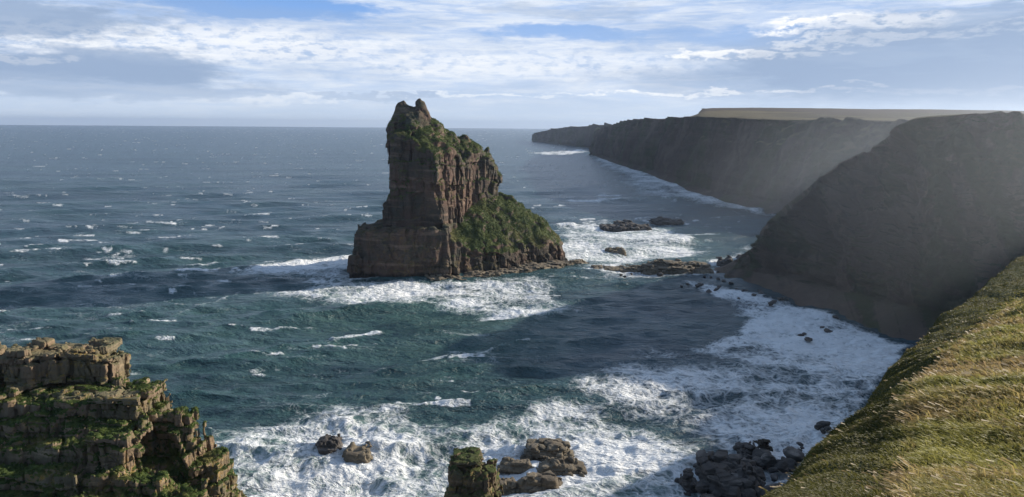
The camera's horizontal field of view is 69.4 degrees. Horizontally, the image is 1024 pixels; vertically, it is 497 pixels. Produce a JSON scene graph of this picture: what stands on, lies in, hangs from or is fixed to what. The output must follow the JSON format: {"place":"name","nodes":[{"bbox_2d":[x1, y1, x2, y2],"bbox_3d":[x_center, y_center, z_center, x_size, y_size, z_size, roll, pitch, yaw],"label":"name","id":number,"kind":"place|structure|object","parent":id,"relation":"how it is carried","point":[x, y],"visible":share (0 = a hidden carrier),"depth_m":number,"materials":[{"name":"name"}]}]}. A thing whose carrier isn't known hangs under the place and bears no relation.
{"place":"outdoors","nodes":[
{"label":"outdoors","id":0,"kind":"place"},
{"bbox_2d":[0,125,919,496],"bbox_3d":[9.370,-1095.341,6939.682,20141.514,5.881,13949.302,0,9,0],"label":"sea","id":1,"kind":"structure","parent":0,"point":[204,271],"depth_m":232.24,"materials":[{"name":"liquid"}]},
{"bbox_2d":[0,337,246,496],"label":"rock outcrop","id":2,"kind":"object","parent":1,"relation":"in","point":[90,419],"visible":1,"depth_m":78.19,"materials":[{"name":"stone"}]},
{"bbox_2d":[315,430,342,454],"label":"surf rock","id":3,"kind":"object","parent":1,"relation":"in","point":[326,444],"visible":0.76,"depth_m":137.01,"materials":[{"name":"stone"}]},
{"bbox_2d":[342,441,372,463],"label":"square rock","id":4,"kind":"object","parent":1,"relation":"in","point":[353,452],"visible":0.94,"depth_m":135.32,"materials":[{"name":"brown stone"}]},
{"bbox_2d":[347,98,588,280],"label":"sea stack","id":5,"kind":"object","parent":1,"relation":"in","point":[449,211],"visible":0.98,"depth_m":298.06,"materials":[{"name":"stone"}]},
{"bbox_2d":[444,446,503,496],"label":"rock pinnacle","id":6,"kind":"object","parent":1,"relation":"in","point":[471,473],"visible":1,"depth_m":101.24,"materials":[{"name":"stone"}]},
{"bbox_2d":[499,477,515,495],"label":"wedge rock","id":7,"kind":"object","parent":1,"relation":"in","point":[509,485],"visible":0.62,"depth_m":123.71,"materials":[{"name":"stone"}]},
{"bbox_2d":[497,457,533,474],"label":"ledge rock","id":8,"kind":"object","parent":1,"relation":"in","point":[508,465],"visible":0.94,"depth_m":132.49,"materials":[{"name":"brown stone"}]},
{"bbox_2d":[515,470,562,493],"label":"slab rock","id":9,"kind":"object","parent":1,"relation":"in","point":[532,482],"visible":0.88,"depth_m":124.33,"materials":[{"name":"brown stone"}]},
{"bbox_2d":[520,438,574,461],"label":"flat rock","id":10,"kind":"object","parent":1,"relation":"in","point":[535,449],"visible":0.87,"depth_m":137.88,"materials":[{"name":"brown stone"}]},
{"bbox_2d":[536,453,586,476],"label":"sloping rock","id":11,"kind":"object","parent":1,"relation":"in","point":[560,464],"visible":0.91,"depth_m":131.78,"materials":[{"name":"stone"}]},
{"bbox_2d":[605,247,626,255],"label":"reef rock","id":12,"kind":"object","parent":1,"relation":"in","point":[620,250],"visible":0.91,"depth_m":354.53,"materials":[{"name":"stone"}]},
{"bbox_2d":[590,264,644,272],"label":"shelf rock","id":13,"kind":"object","parent":1,"relation":"in","point":[630,268],"visible":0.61,"depth_m":311.77,"materials":[{"name":"stone"}]},
{"bbox_2d":[613,219,632,224],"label":"humped rock","id":14,"kind":"object","parent":1,"relation":"in","point":[624,221],"visible":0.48,"depth_m":447.75,"materials":[{"name":"grey stone"}]},
{"bbox_2d":[599,222,651,231],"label":"reef rock","id":15,"kind":"object","parent":1,"relation":"in","point":[622,227],"visible":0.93,"depth_m":433.76,"materials":[{"name":"grey stone"}]},
{"bbox_2d":[647,216,684,224],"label":"reef rock","id":16,"kind":"object","parent":1,"relation":"in","point":[660,220],"visible":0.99,"depth_m":464.33,"materials":[{"name":"grey stone"}]},
{"bbox_2d":[640,259,695,274],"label":"rock shelf","id":17,"kind":"object","parent":1,"relation":"in","point":[664,267],"visible":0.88,"depth_m":306.41,"materials":[{"name":"stone"}]},
{"bbox_2d":[674,468,697,495],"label":"round boulder","id":18,"kind":"object","parent":1,"relation":"in","point":[687,481],"visible":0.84,"depth_m":125.00,"materials":[{"name":"grey stone"}]},
{"bbox_2d":[686,261,713,273],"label":"rounded rock","id":19,"kind":"object","parent":1,"relation":"in","point":[702,268],"visible":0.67,"depth_m":309.06,"materials":[{"name":"stone"}]},
{"bbox_2d":[695,480,709,493],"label":"boulder","id":20,"kind":"object","parent":1,"relation":"in","point":[702,487],"visible":1,"depth_m":122.99,"materials":[{"name":"grey stone"}]},
{"bbox_2d":[699,493,714,496],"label":"boulder","id":21,"kind":"object","parent":1,"relation":"in","point":[707,495],"visible":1,"depth_m":119.19,"materials":[{"name":"grey stone"}]},
{"bbox_2d":[716,255,732,266],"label":"block rock","id":22,"kind":"object","parent":1,"relation":"in","point":[728,259],"visible":0.73,"depth_m":328.09,"materials":[{"name":"grey stone"}]},
{"bbox_2d":[693,449,760,496],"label":"boulder slab","id":23,"kind":"object","parent":1,"relation":"in","point":[721,468],"visible":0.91,"depth_m":125.48,"materials":[{"name":"grey stone"}]},
{"bbox_2d":[719,486,740,496],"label":"boulder","id":24,"kind":"object","parent":1,"relation":"in","point":[734,491],"visible":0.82,"depth_m":120.57,"materials":[{"name":"grey stone"}]},
{"bbox_2d":[733,441,755,459],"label":"dark boulder","id":25,"kind":"object","parent":1,"relation":"in","point":[746,448],"visible":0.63,"depth_m":137.36,"materials":[{"name":"grey stone"}]},
{"bbox_2d":[735,442,740,448],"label":"boulder","id":26,"kind":"object","parent":25,"relation":"on","point":[737,445],"visible":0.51,"depth_m":139.54,"materials":[{"name":"grey stone"}]},
{"bbox_2d":[743,454,751,458],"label":"boulder","id":27,"kind":"object","parent":25,"relation":"on","point":[747,456],"visible":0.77,"depth_m":135.00,"materials":[{"name":"grey stone"}]},
{"bbox_2d":[744,488,755,496],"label":"boulder","id":28,"kind":"object","parent":1,"relation":"in","point":[748,492],"visible":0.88,"depth_m":120.89,"materials":[{"name":"grey stone"}]},
{"bbox_2d":[744,459,755,468],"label":"boulder","id":29,"kind":"object","parent":1,"relation":"in","point":[752,462],"visible":0.56,"depth_m":131.82,"materials":[{"name":"grey stone"}]},
{"bbox_2d":[752,456,761,466],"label":"boulder","id":30,"kind":"object","parent":1,"relation":"in","point":[758,461],"visible":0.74,"depth_m":132.88,"materials":[{"name":"grey stone"}]},
{"bbox_2d":[752,466,765,480],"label":"boulder","id":31,"kind":"object","parent":1,"relation":"in","point":[759,472],"visible":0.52,"depth_m":127.39,"materials":[{"name":"grey stone"}]},
{"bbox_2d":[752,448,770,457],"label":"boulder","id":32,"kind":"object","parent":1,"relation":"in","point":[758,452],"visible":0.56,"depth_m":134.97,"materials":[{"name":"grey stone"}]},
{"bbox_2d":[753,438,772,451],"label":"square boulder","id":33,"kind":"object","parent":1,"relation":"in","point":[763,443],"visible":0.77,"depth_m":142.01,"materials":[{"name":"stone"}]},
{"bbox_2d":[760,453,775,469],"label":"boulder","id":34,"kind":"object","parent":1,"relation":"in","point":[768,460],"visible":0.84,"depth_m":132.11,"materials":[{"name":"grey stone"}]},
{"bbox_2d":[759,483,781,496],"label":"boulder","id":35,"kind":"object","parent":1,"relation":"in","point":[762,491],"visible":0.44,"depth_m":121.35,"materials":[{"name":"stone"}]},
{"bbox_2d":[767,467,778,472],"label":"boulder","id":36,"kind":"object","parent":1,"relation":"in","point":[773,470],"visible":1,"depth_m":129.93,"materials":[{"name":"grey stone"}]},
{"bbox_2d":[770,474,777,481],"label":"boulder","id":37,"kind":"object","parent":1,"relation":"in","point":[774,477],"visible":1,"depth_m":127.18,"materials":[{"name":"grey stone"}]},
{"bbox_2d":[774,461,788,472],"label":"boulder","id":38,"kind":"object","parent":1,"relation":"in","point":[782,466],"visible":0.95,"depth_m":130.56,"materials":[{"name":"grey stone"}]},
{"bbox_2d":[782,458,796,472],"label":"boulder","id":39,"kind":"object","parent":1,"relation":"in","point":[790,462],"visible":0.71,"depth_m":131.46,"materials":[{"name":"grey stone"}]},
{"bbox_2d":[804,337,812,341],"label":"beach stone","id":40,"kind":"object","parent":1,"relation":"in","point":[808,339],"visible":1,"depth_m":210.19,"materials":[{"name":"grey stone"}]},
{"bbox_2d":[814,424,821,429],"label":"shore stone","id":41,"kind":"object","parent":1,"relation":"in","point":[817,426],"visible":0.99,"depth_m":149.81,"materials":[{"name":"grey stone"}]},
{"bbox_2d":[816,421,830,427],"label":"shore stone","id":42,"kind":"object","parent":1,"relation":"in","point":[825,423],"visible":0.81,"depth_m":150.85,"materials":[{"name":"grey stone"}]},
{"bbox_2d":[824,328,832,332],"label":"beach stone","id":43,"kind":"object","parent":1,"relation":"in","point":[826,330],"visible":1,"depth_m":219.16,"materials":[{"name":"grey stone"}]},
{"bbox_2d":[0,0,1023,128],"label":"sky","id":44,"kind":"structure","parent":0,"point":[511,64],"materials":[{"name":"blue"}]},
{"bbox_2d":[532,123,611,147],"bbox_3d":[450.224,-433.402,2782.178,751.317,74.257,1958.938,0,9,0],"label":"headland","id":45,"kind":"structure","parent":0,"point":[580,136],"depth_m":2262.14,"materials":[{"name":"grey stone"}]},
{"bbox_2d":[783,446,804,462],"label":"boulder","id":46,"kind":"object","parent":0,"point":[795,454],"visible":0.86,"depth_m":135.20,"materials":[{"name":"grey stone"}]},
{"bbox_2d":[589,108,1023,213],"bbox_3d":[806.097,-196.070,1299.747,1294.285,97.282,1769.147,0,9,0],"label":"headland","id":47,"kind":"structure","parent":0,"point":[772,160],"depth_m":662.58,"materials":[{"name":"grey stone"}]},
{"bbox_2d":[714,111,1023,339],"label":"headland","id":48,"kind":"structure","parent":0,"point":[912,229],"depth_m":244.96,"materials":[{"name":"grey stone"}]},
{"bbox_2d":[759,256,1023,496],"bbox_3d":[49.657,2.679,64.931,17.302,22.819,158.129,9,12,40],"label":"grass","id":49,"kind":"structure","parent":0,"point":[983,467],"depth_m":16.45,"materials":[{"name":"green plant"}]}
]}

